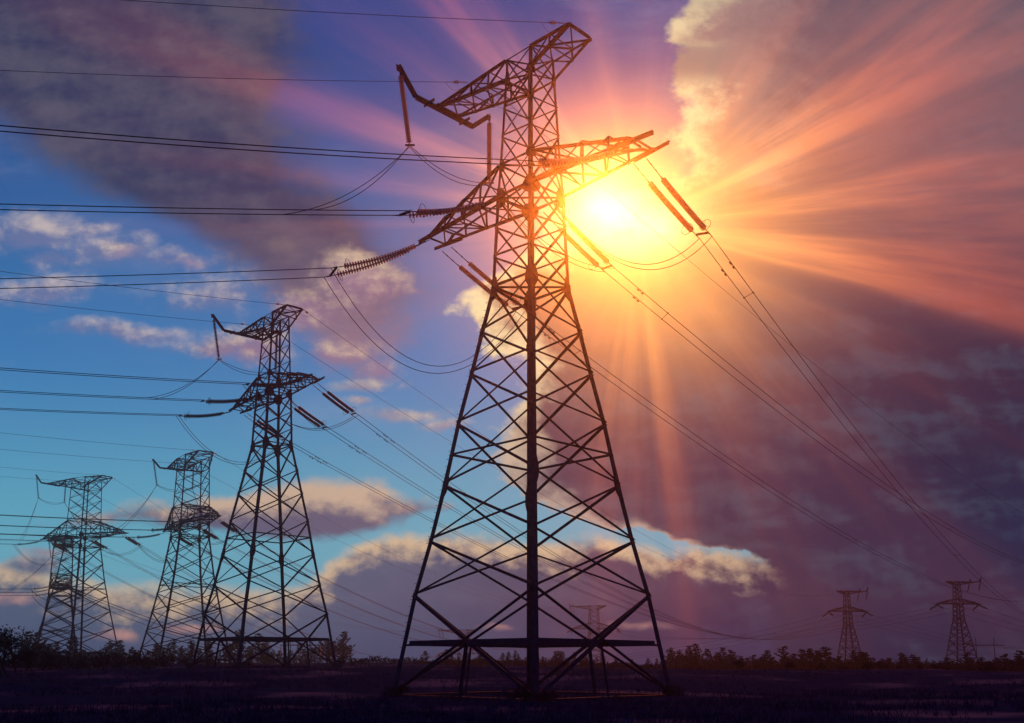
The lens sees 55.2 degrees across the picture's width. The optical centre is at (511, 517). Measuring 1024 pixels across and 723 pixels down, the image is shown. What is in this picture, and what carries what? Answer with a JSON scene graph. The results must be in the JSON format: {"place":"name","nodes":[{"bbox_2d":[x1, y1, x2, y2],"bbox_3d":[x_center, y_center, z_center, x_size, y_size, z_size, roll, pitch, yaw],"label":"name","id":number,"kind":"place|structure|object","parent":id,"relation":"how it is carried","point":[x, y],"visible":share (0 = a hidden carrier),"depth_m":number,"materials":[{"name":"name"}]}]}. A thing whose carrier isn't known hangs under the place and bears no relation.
{"place":"outdoors","nodes":[
{"label":"outdoors","id":0,"kind":"place"},
{"bbox_2d":[0,661,1023,722],"bbox_3d":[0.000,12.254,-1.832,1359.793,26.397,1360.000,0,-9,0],"label":"ground","id":1,"kind":"structure","parent":0,"point":[1007,714],"depth_m":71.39,"materials":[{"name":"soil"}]},
{"bbox_2d":[0,630,29,675],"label":"scrub tree","id":2,"kind":"object","parent":1,"relation":"on","point":[10,651],"visible":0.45,"depth_m":84.60,"materials":[{"name":"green plant"}]},
{"bbox_2d":[0,624,33,676],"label":"scrub tree","id":3,"kind":"object","parent":1,"relation":"on","point":[8,642],"visible":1,"depth_m":80.29,"materials":[{"name":"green plant"}]},
{"bbox_2d":[14,647,38,671],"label":"scrub tree","id":4,"kind":"object","parent":1,"relation":"on","point":[26,656],"visible":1,"depth_m":93.07,"materials":[{"name":"green plant"}]},
{"bbox_2d":[7,639,52,670],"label":"scrub tree","id":5,"kind":"object","parent":1,"relation":"on","point":[26,649],"visible":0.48,"depth_m":106.28,"materials":[{"name":"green plant"}]},
{"bbox_2d":[22,631,45,657],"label":"pine tree","id":6,"kind":"object","parent":1,"relation":"on","point":[34,635],"visible":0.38,"depth_m":251.33,"materials":[{"name":"green plant"}]},
{"bbox_2d":[39,650,63,669],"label":"scrub tree","id":7,"kind":"object","parent":1,"relation":"on","point":[50,657],"visible":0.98,"depth_m":116.73,"materials":[{"name":"green plant"}]},
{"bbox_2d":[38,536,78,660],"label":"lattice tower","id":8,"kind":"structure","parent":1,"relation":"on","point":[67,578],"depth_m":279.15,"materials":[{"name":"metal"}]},
{"bbox_2d":[66,635,79,657],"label":"pine tree","id":9,"kind":"object","parent":1,"relation":"on","point":[76,645],"visible":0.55,"depth_m":248.19,"materials":[{"name":"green plant"}]},
{"bbox_2d":[33,474,128,663],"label":"lattice tower","id":10,"kind":"structure","parent":1,"relation":"on","point":[84,548],"depth_m":246.33,"materials":[{"name":"metal"}]},
{"bbox_2d":[91,653,112,669],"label":"scrub tree","id":11,"kind":"object","parent":1,"relation":"on","point":[104,663],"visible":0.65,"depth_m":127.30,"materials":[{"name":"green plant"}]},
{"bbox_2d":[114,640,126,656],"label":"pine tree","id":12,"kind":"object","parent":1,"relation":"on","point":[120,646],"visible":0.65,"depth_m":250.94,"materials":[{"name":"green plant"}]},
{"bbox_2d":[137,450,231,664],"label":"lattice tower","id":13,"kind":"structure","parent":1,"relation":"on","point":[210,515],"depth_m":199.11,"materials":[{"name":"metal"}]},
{"bbox_2d":[174,517,207,523],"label":"insulator string","id":14,"kind":"object","parent":13,"relation":"attached to","point":[194,520],"visible":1,"depth_m":186.34,"materials":[{"name":"paint"}]},
{"bbox_2d":[0,515,164,521],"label":"conductor","id":15,"kind":"object","parent":14,"relation":"attached to","point":[88,519],"visible":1,"depth_m":175.06,"materials":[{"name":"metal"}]},
{"bbox_2d":[10,515,173,521],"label":"conductor","id":16,"kind":"object","parent":14,"relation":"attached to","point":[86,518],"visible":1,"depth_m":173.84,"materials":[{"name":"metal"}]},
{"bbox_2d":[199,527,218,539],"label":"insulator string","id":17,"kind":"object","parent":13,"relation":"attached to","point":[213,536],"visible":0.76,"depth_m":205.34,"materials":[{"name":"paint"}]},
{"bbox_2d":[221,540,578,649],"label":"conductor","id":18,"kind":"object","parent":17,"relation":"attached to","point":[366,611],"visible":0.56,"depth_m":269.57,"materials":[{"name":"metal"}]},
{"bbox_2d":[219,540,588,649],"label":"conductor","id":19,"kind":"object","parent":17,"relation":"attached to","point":[341,601],"visible":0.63,"depth_m":259.52,"materials":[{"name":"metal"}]},
{"bbox_2d":[217,518,236,532],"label":"insulator string","id":20,"kind":"object","parent":13,"relation":"attached to","point":[226,525],"visible":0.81,"depth_m":193.18,"materials":[{"name":"paint"}]},
{"bbox_2d":[244,535,613,648],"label":"conductor","id":21,"kind":"object","parent":20,"relation":"attached to","point":[364,597],"visible":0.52,"depth_m":244.11,"materials":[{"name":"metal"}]},
{"bbox_2d":[183,640,198,658],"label":"pine tree","id":22,"kind":"object","parent":1,"relation":"on","point":[192,648],"visible":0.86,"depth_m":260.84,"materials":[{"name":"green plant"}]},
{"bbox_2d":[228,630,249,659],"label":"pine tree","id":23,"kind":"object","parent":1,"relation":"on","point":[236,646],"visible":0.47,"depth_m":266.70,"materials":[{"name":"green plant"}]},
{"bbox_2d":[245,633,268,660],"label":"pine tree","id":24,"kind":"object","parent":1,"relation":"on","point":[259,646],"visible":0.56,"depth_m":277.52,"materials":[{"name":"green plant"}]},
{"bbox_2d":[186,304,342,668],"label":"lattice tower","id":25,"kind":"structure","parent":1,"relation":"on","point":[277,452],"depth_m":114.57,"materials":[{"name":"metal"}]},
{"bbox_2d":[0,271,278,308],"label":"earth wire","id":26,"kind":"object","parent":25,"relation":"attached to","point":[137,288],"visible":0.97,"depth_m":104.15,"materials":[{"name":"metal"}]},
{"bbox_2d":[176,411,231,418],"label":"insulator string","id":27,"kind":"object","parent":25,"relation":"attached to","point":[186,416],"visible":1,"depth_m":120.22,"materials":[{"name":"paint"}]},
{"bbox_2d":[0,409,175,415],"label":"conductor","id":28,"kind":"object","parent":27,"relation":"attached to","point":[93,413],"visible":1,"depth_m":113.09,"materials":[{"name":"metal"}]},
{"bbox_2d":[1,408,177,414],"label":"conductor","id":29,"kind":"object","parent":27,"relation":"attached to","point":[87,411],"visible":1,"depth_m":111.69,"materials":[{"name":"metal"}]},
{"bbox_2d":[212,318,219,357],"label":"insulator string","id":30,"kind":"object","parent":25,"relation":"attached to","point":[216,339],"visible":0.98,"depth_m":121.67,"materials":[{"name":"paint"}]},
{"bbox_2d":[200,397,253,404],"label":"insulator string","id":31,"kind":"object","parent":25,"relation":"attached to","point":[210,402],"visible":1,"depth_m":113.56,"materials":[{"name":"paint"}]},
{"bbox_2d":[4,392,192,400],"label":"conductor","id":32,"kind":"object","parent":31,"relation":"attached to","point":[94,396],"visible":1,"depth_m":105.25,"materials":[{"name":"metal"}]},
{"bbox_2d":[0,390,199,399],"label":"conductor","id":33,"kind":"object","parent":31,"relation":"attached to","point":[99,395],"visible":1,"depth_m":104.89,"materials":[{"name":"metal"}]},
{"bbox_2d":[244,413,284,440],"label":"insulator string","id":34,"kind":"object","parent":25,"relation":"attached to","point":[268,431],"visible":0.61,"depth_m":127.24,"materials":[{"name":"paint"}]},
{"bbox_2d":[287,443,855,639],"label":"conductor","id":35,"kind":"object","parent":34,"relation":"attached to","point":[493,552],"visible":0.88,"depth_m":167.51,"materials":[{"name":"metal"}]},
{"bbox_2d":[288,440,862,639],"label":"conductor","id":36,"kind":"object","parent":34,"relation":"attached to","point":[506,556],"visible":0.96,"depth_m":169.34,"materials":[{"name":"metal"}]},
{"bbox_2d":[243,380,302,388],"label":"insulator string","id":37,"kind":"object","parent":25,"relation":"attached to","point":[256,384],"visible":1,"depth_m":106.92,"materials":[{"name":"paint"}]},
{"bbox_2d":[0,369,234,383],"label":"conductor","id":38,"kind":"object","parent":37,"relation":"attached to","point":[117,377],"visible":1,"depth_m":97.45,"materials":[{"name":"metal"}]},
{"bbox_2d":[4,368,244,382],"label":"conductor","id":39,"kind":"object","parent":37,"relation":"attached to","point":[123,376],"visible":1,"depth_m":96.85,"materials":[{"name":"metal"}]},
{"bbox_2d":[284,400,326,429],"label":"insulator string","id":40,"kind":"object","parent":25,"relation":"attached to","point":[309,415],"visible":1,"depth_m":120.70,"materials":[{"name":"paint"}]},
{"bbox_2d":[326,430,842,638],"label":"conductor","id":41,"kind":"object","parent":40,"relation":"attached to","point":[497,536],"visible":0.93,"depth_m":154.90,"materials":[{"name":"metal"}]},
{"bbox_2d":[329,428,845,639],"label":"conductor","id":42,"kind":"object","parent":40,"relation":"attached to","point":[517,545],"visible":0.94,"depth_m":159.21,"materials":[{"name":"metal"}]},
{"bbox_2d":[313,383,357,415],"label":"insulator string","id":43,"kind":"object","parent":25,"relation":"attached to","point":[350,409],"visible":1,"depth_m":114.08,"materials":[{"name":"paint"}]},
{"bbox_2d":[359,415,822,638],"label":"conductor","id":44,"kind":"object","parent":43,"relation":"attached to","point":[525,534],"visible":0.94,"depth_m":152.27,"materials":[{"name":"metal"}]},
{"bbox_2d":[354,416,828,638],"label":"conductor","id":45,"kind":"object","parent":43,"relation":"attached to","point":[525,537],"visible":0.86,"depth_m":154.65,"materials":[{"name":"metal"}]},
{"bbox_2d":[301,314,832,595],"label":"earth wire","id":46,"kind":"object","parent":25,"relation":"attached to","point":[489,439],"visible":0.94,"depth_m":145.62,"materials":[{"name":"metal"}]},
{"bbox_2d":[280,642,320,662],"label":"pole portal","id":47,"kind":"object","parent":1,"relation":"on","point":[309,645],"visible":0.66,"depth_m":257.73,"materials":[{"name":"clear metal"}]},
{"bbox_2d":[335,631,355,659],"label":"pine tree","id":48,"kind":"object","parent":1,"relation":"on","point":[344,637],"visible":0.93,"depth_m":292.43,"materials":[{"name":"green plant"}]},
{"bbox_2d":[394,684,410,696],"bbox_3d":[-6.511,10.329,58.456,1.090,1.001,0.999,-2,-9,11],"label":"scrub tree","id":49,"kind":"object","parent":1,"relation":"on","point":[405,688],"visible":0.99,"depth_m":58.37,"materials":[{"name":"green plant"}]},
{"bbox_2d":[438,627,477,659],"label":"lattice tower","id":50,"kind":"structure","parent":1,"relation":"on","point":[466,632],"depth_m":564.78,"materials":[{"name":"metal"}]},
{"bbox_2d":[0,648,1023,671],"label":"undergrowth","id":51,"kind":"object","parent":1,"relation":"on","point":[131,660],"visible":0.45,"depth_m":187.88,"materials":[{"name":"black plant"}]},
{"bbox_2d":[509,682,532,700],"bbox_3d":[0.493,9.008,50.252,1.211,1.169,1.587,-6,-10,33],"label":"bush","id":52,"kind":"object","parent":1,"relation":"on","point":[523,691],"visible":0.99,"depth_m":50.18,"materials":[{"name":"green plant"}]},
{"bbox_2d":[381,22,682,701],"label":"lattice tower","id":53,"kind":"structure","parent":1,"relation":"on","point":[532,642],"depth_m":61.88,"materials":[{"name":"metal"}]},
{"bbox_2d":[0,70,460,89],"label":"earth wire","id":54,"kind":"object","parent":53,"relation":"attached to","point":[206,77],"visible":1,"depth_m":62.88,"materials":[{"name":"metal"}]},
{"bbox_2d":[126,0,554,31],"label":"earth wire","id":55,"kind":"object","parent":53,"relation":"attached to","point":[335,12],"visible":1,"depth_m":57.13,"materials":[{"name":"metal"}]},
{"bbox_2d":[325,240,428,280],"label":"insulator string","id":56,"kind":"object","parent":53,"relation":"attached to","point":[395,254],"visible":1,"depth_m":67.99,"materials":[{"name":"paint"}]},
{"bbox_2d":[0,277,323,288],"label":"conductor","id":57,"kind":"object","parent":56,"relation":"attached to","point":[160,283],"visible":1,"depth_m":64.25,"materials":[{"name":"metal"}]},
{"bbox_2d":[0,268,326,278],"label":"conductor","id":58,"kind":"object","parent":56,"relation":"attached to","point":[161,274],"visible":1,"depth_m":63.09,"materials":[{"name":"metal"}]},
{"bbox_2d":[331,268,515,366],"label":"jumper loop","id":59,"kind":"object","parent":56,"relation":"hanging from","point":[394,348],"visible":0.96,"depth_m":69.25,"materials":[{"name":"metal"}]},
{"bbox_2d":[398,72,411,144],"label":"insulator string","id":60,"kind":"object","parent":53,"relation":"attached to","point":[405,110],"visible":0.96,"depth_m":68.53,"materials":[{"name":"paint"}]},
{"bbox_2d":[315,145,409,209],"bbox_3d":[-9.443,-22.126,63.257,0.049,9.354,10.356,-4,-9,26],"label":"jumper loop","id":61,"kind":"object","parent":60,"relation":"hanging from","point":[367,187],"visible":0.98,"depth_m":63.38,"materials":[{"name":"metal"}]},
{"bbox_2d":[392,197,501,222],"bbox_3d":[-3.933,-19.617,61.598,7.203,2.536,1.755,3,-9,-20],"label":"insulator string","id":62,"kind":"object","parent":53,"relation":"hanging from","point":[443,211],"visible":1,"depth_m":61.45,"materials":[{"name":"paint"}]},
{"bbox_2d":[0,209,391,215],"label":"conductor","id":63,"kind":"object","parent":62,"relation":"attached to","point":[191,213],"visible":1,"depth_m":56.22,"materials":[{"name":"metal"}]},
{"bbox_2d":[0,203,403,210],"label":"conductor","id":64,"kind":"object","parent":62,"relation":"attached to","point":[198,208],"visible":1,"depth_m":55.60,"materials":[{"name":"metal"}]},
{"bbox_2d":[442,247,520,311],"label":"insulator string","id":65,"kind":"object","parent":53,"relation":"attached to","point":[475,279],"visible":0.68,"depth_m":73.32,"materials":[{"name":"paint"}]},
{"bbox_2d":[324,277,525,373],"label":"jumper loop","id":66,"kind":"object","parent":65,"relation":"hanging from","point":[400,362],"visible":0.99,"depth_m":69.88,"materials":[{"name":"metal"}]},
{"bbox_2d":[517,312,1006,600],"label":"conductor","id":67,"kind":"object","parent":65,"relation":"attached to","point":[545,334],"visible":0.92,"depth_m":104.14,"materials":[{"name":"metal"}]},
{"bbox_2d":[540,320,1023,601],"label":"conductor","id":68,"kind":"object","parent":65,"relation":"attached to","point":[553,331],"visible":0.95,"depth_m":102.65,"materials":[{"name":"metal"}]},
{"bbox_2d":[487,119,491,182],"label":"insulator string","id":69,"kind":"object","parent":53,"relation":"hanging from","point":[489,142],"visible":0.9,"depth_m":74.27,"materials":[{"name":"paint"}]},
{"bbox_2d":[525,146,628,173],"bbox_3d":[3.618,-20.409,55.533,6.772,2.762,1.200,5,-10,-30],"label":"insulator string","id":70,"kind":"object","parent":53,"relation":"attached to","point":[546,163],"visible":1,"depth_m":55.05,"materials":[{"name":"paint"}]},
{"bbox_2d":[0,125,524,160],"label":"conductor","id":71,"kind":"object","parent":70,"relation":"attached to","point":[253,145],"visible":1,"depth_m":48.00,"materials":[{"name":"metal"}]},
{"bbox_2d":[0,131,526,165],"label":"conductor","id":72,"kind":"object","parent":70,"relation":"attached to","point":[255,150],"visible":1,"depth_m":48.09,"materials":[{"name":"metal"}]},
{"bbox_2d":[543,207,614,271],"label":"insulator string","id":73,"kind":"object","parent":53,"relation":"attached to","point":[585,254],"visible":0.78,"depth_m":68.47,"materials":[{"name":"paint"}]},
{"bbox_2d":[605,272,1023,563],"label":"conductor","id":74,"kind":"object","parent":73,"relation":"attached to","point":[634,297],"visible":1,"depth_m":92.42,"materials":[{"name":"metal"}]},
{"bbox_2d":[615,268,1023,561],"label":"conductor","id":75,"kind":"object","parent":73,"relation":"attached to","point":[638,289],"visible":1,"depth_m":91.81,"materials":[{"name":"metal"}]},
{"bbox_2d":[633,158,711,237],"bbox_3d":[10.165,-19.810,61.618,2.152,2.153,8.244,-7,-11,39],"label":"insulator string","id":76,"kind":"object","parent":53,"relation":"attached to","point":[665,182],"visible":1,"depth_m":61.70,"materials":[{"name":"paint"}]},
{"bbox_2d":[525,161,699,264],"bbox_3d":[6.560,-17.410,59.069,16.301,3.948,0.049,8,-12,-43],"label":"jumper loop","id":77,"kind":"object","parent":76,"relation":"hanging from","point":[594,243],"visible":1,"depth_m":57.15,"materials":[{"name":"metal"}]},
{"bbox_2d":[528,167,711,269],"bbox_3d":[6.985,-17.126,58.834,16.187,4.316,0.049,7,-11,-40],"label":"jumper loop","id":78,"kind":"object","parent":76,"relation":"hanging from","point":[601,251],"visible":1,"depth_m":57.08,"materials":[{"name":"metal"}]},
{"bbox_2d":[700,239,1021,613],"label":"conductor","id":79,"kind":"object","parent":76,"relation":"attached to","point":[723,271],"visible":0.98,"depth_m":83.93,"materials":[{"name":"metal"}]},
{"bbox_2d":[712,236,1022,611],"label":"conductor","id":80,"kind":"object","parent":76,"relation":"attached to","point":[730,262],"visible":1,"depth_m":83.42,"materials":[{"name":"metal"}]},
{"bbox_2d":[541,688,558,701],"bbox_3d":[1.897,9.056,49.646,0.964,0.882,1.202,1,-9,-7],"label":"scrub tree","id":81,"kind":"object","parent":1,"relation":"on","point":[552,695],"visible":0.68,"depth_m":49.55,"materials":[{"name":"green plant"}]},
{"bbox_2d":[569,603,617,663],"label":"lattice tower","id":82,"kind":"structure","parent":1,"relation":"on","point":[597,623],"depth_m":585.20,"materials":[{"name":"metal"}]},
{"bbox_2d":[664,647,676,666],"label":"pine tree","id":83,"kind":"object","parent":1,"relation":"on","point":[671,655],"visible":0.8,"depth_m":235.12,"materials":[{"name":"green plant"}]},
{"bbox_2d":[681,646,696,668],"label":"pine tree","id":84,"kind":"object","parent":1,"relation":"on","point":[686,651],"visible":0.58,"depth_m":235.39,"materials":[{"name":"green plant"}]},
{"bbox_2d":[688,643,706,668],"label":"pine tree","id":85,"kind":"object","parent":1,"relation":"on","point":[695,653],"visible":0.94,"depth_m":230.64,"materials":[{"name":"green plant"}]},
{"bbox_2d":[697,648,718,668],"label":"pine tree","id":86,"kind":"object","parent":1,"relation":"on","point":[708,655],"visible":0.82,"depth_m":233.38,"materials":[{"name":"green plant"}]},
{"bbox_2d":[710,647,731,668],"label":"pine tree","id":87,"kind":"object","parent":1,"relation":"on","point":[721,655],"visible":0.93,"depth_m":227.87,"materials":[{"name":"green plant"}]},
{"bbox_2d":[772,646,793,668],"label":"pine tree","id":88,"kind":"object","parent":1,"relation":"on","point":[784,657],"visible":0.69,"depth_m":243.35,"materials":[{"name":"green plant"}]},
{"bbox_2d":[800,648,816,669],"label":"pine tree","id":89,"kind":"object","parent":1,"relation":"on","point":[809,654],"visible":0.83,"depth_m":241.93,"materials":[{"name":"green plant"}]},
{"bbox_2d":[813,650,822,669],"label":"pine tree","id":90,"kind":"object","parent":1,"relation":"on","point":[818,655],"visible":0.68,"depth_m":245.32,"materials":[{"name":"green plant"}]},
{"bbox_2d":[819,647,835,669],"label":"pine tree","id":91,"kind":"object","parent":1,"relation":"on","point":[825,654],"visible":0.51,"depth_m":247.35,"materials":[{"name":"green plant"}]},
{"bbox_2d":[826,587,868,663],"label":"lattice tower","id":92,"kind":"structure","parent":1,"relation":"on","point":[848,611],"depth_m":463.78,"materials":[{"name":"metal"}]},
{"bbox_2d":[852,652,869,669],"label":"pine tree","id":93,"kind":"object","parent":1,"relation":"on","point":[864,654],"visible":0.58,"depth_m":248.89,"materials":[{"name":"green plant"}]},
{"bbox_2d":[936,577,981,666],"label":"lattice tower","id":94,"kind":"structure","parent":1,"relation":"on","point":[956,603],"depth_m":422.49,"materials":[{"name":"metal"}]},
{"bbox_2d":[958,652,975,670],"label":"pine tree","id":95,"kind":"object","parent":1,"relation":"on","point":[966,659],"visible":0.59,"depth_m":241.78,"materials":[{"name":"green plant"}]},
{"bbox_2d":[968,637,1003,658],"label":"pole portal","id":96,"kind":"object","parent":1,"relation":"on","point":[985,647],"visible":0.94,"depth_m":475.86,"materials":[{"name":"wood"}]},
{"bbox_2d":[1013,650,1023,669],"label":"pine tree","id":97,"kind":"object","parent":1,"relation":"on","point":[1020,659],"visible":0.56,"depth_m":241.41,"materials":[{"name":"green plant"}]},
{"bbox_2d":[0,0,1023,664],"label":"sky","id":98,"kind":"structure","parent":0,"point":[859,164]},
{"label":"clamp yoke","id":99,"kind":"object","parent":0,"visible":0},
{"bbox_2d":[287,146,409,213],"bbox_3d":[-10.400,-21.951,63.310,0.049,9.447,11.203,-6,-10,35],"label":"jumper loop","id":100,"kind":"object","parent":99,"relation":"hanging from","point":[350,192],"visible":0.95,"depth_m":63.03,"materials":[{"name":"metal"}]},
{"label":"insulator","id":101,"kind":"object","parent":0,"visible":0},
{"bbox_2d":[497,95,1023,513],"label":"earth wire","id":102,"kind":"object","parent":101,"relation":"attached to","point":[742,305],"visible":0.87,"depth_m":93.86,"materials":[{"name":"metal"}]},
{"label":"insulator","id":103,"kind":"object","parent":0,"visible":0},
{"bbox_2d":[0,299,240,327],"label":"earth wire","id":104,"kind":"object","parent":103,"relation":"attached to","point":[120,312],"visible":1,"depth_m":111.15,"materials":[{"name":"metal"}]},
{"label":"insulator","id":105,"kind":"object","parent":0,"visible":0},
{"bbox_2d":[282,336,841,595],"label":"earth wire","id":106,"kind":"object","parent":105,"relation":"attached to","point":[477,457],"visible":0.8,"depth_m":154.09,"materials":[{"name":"metal"}]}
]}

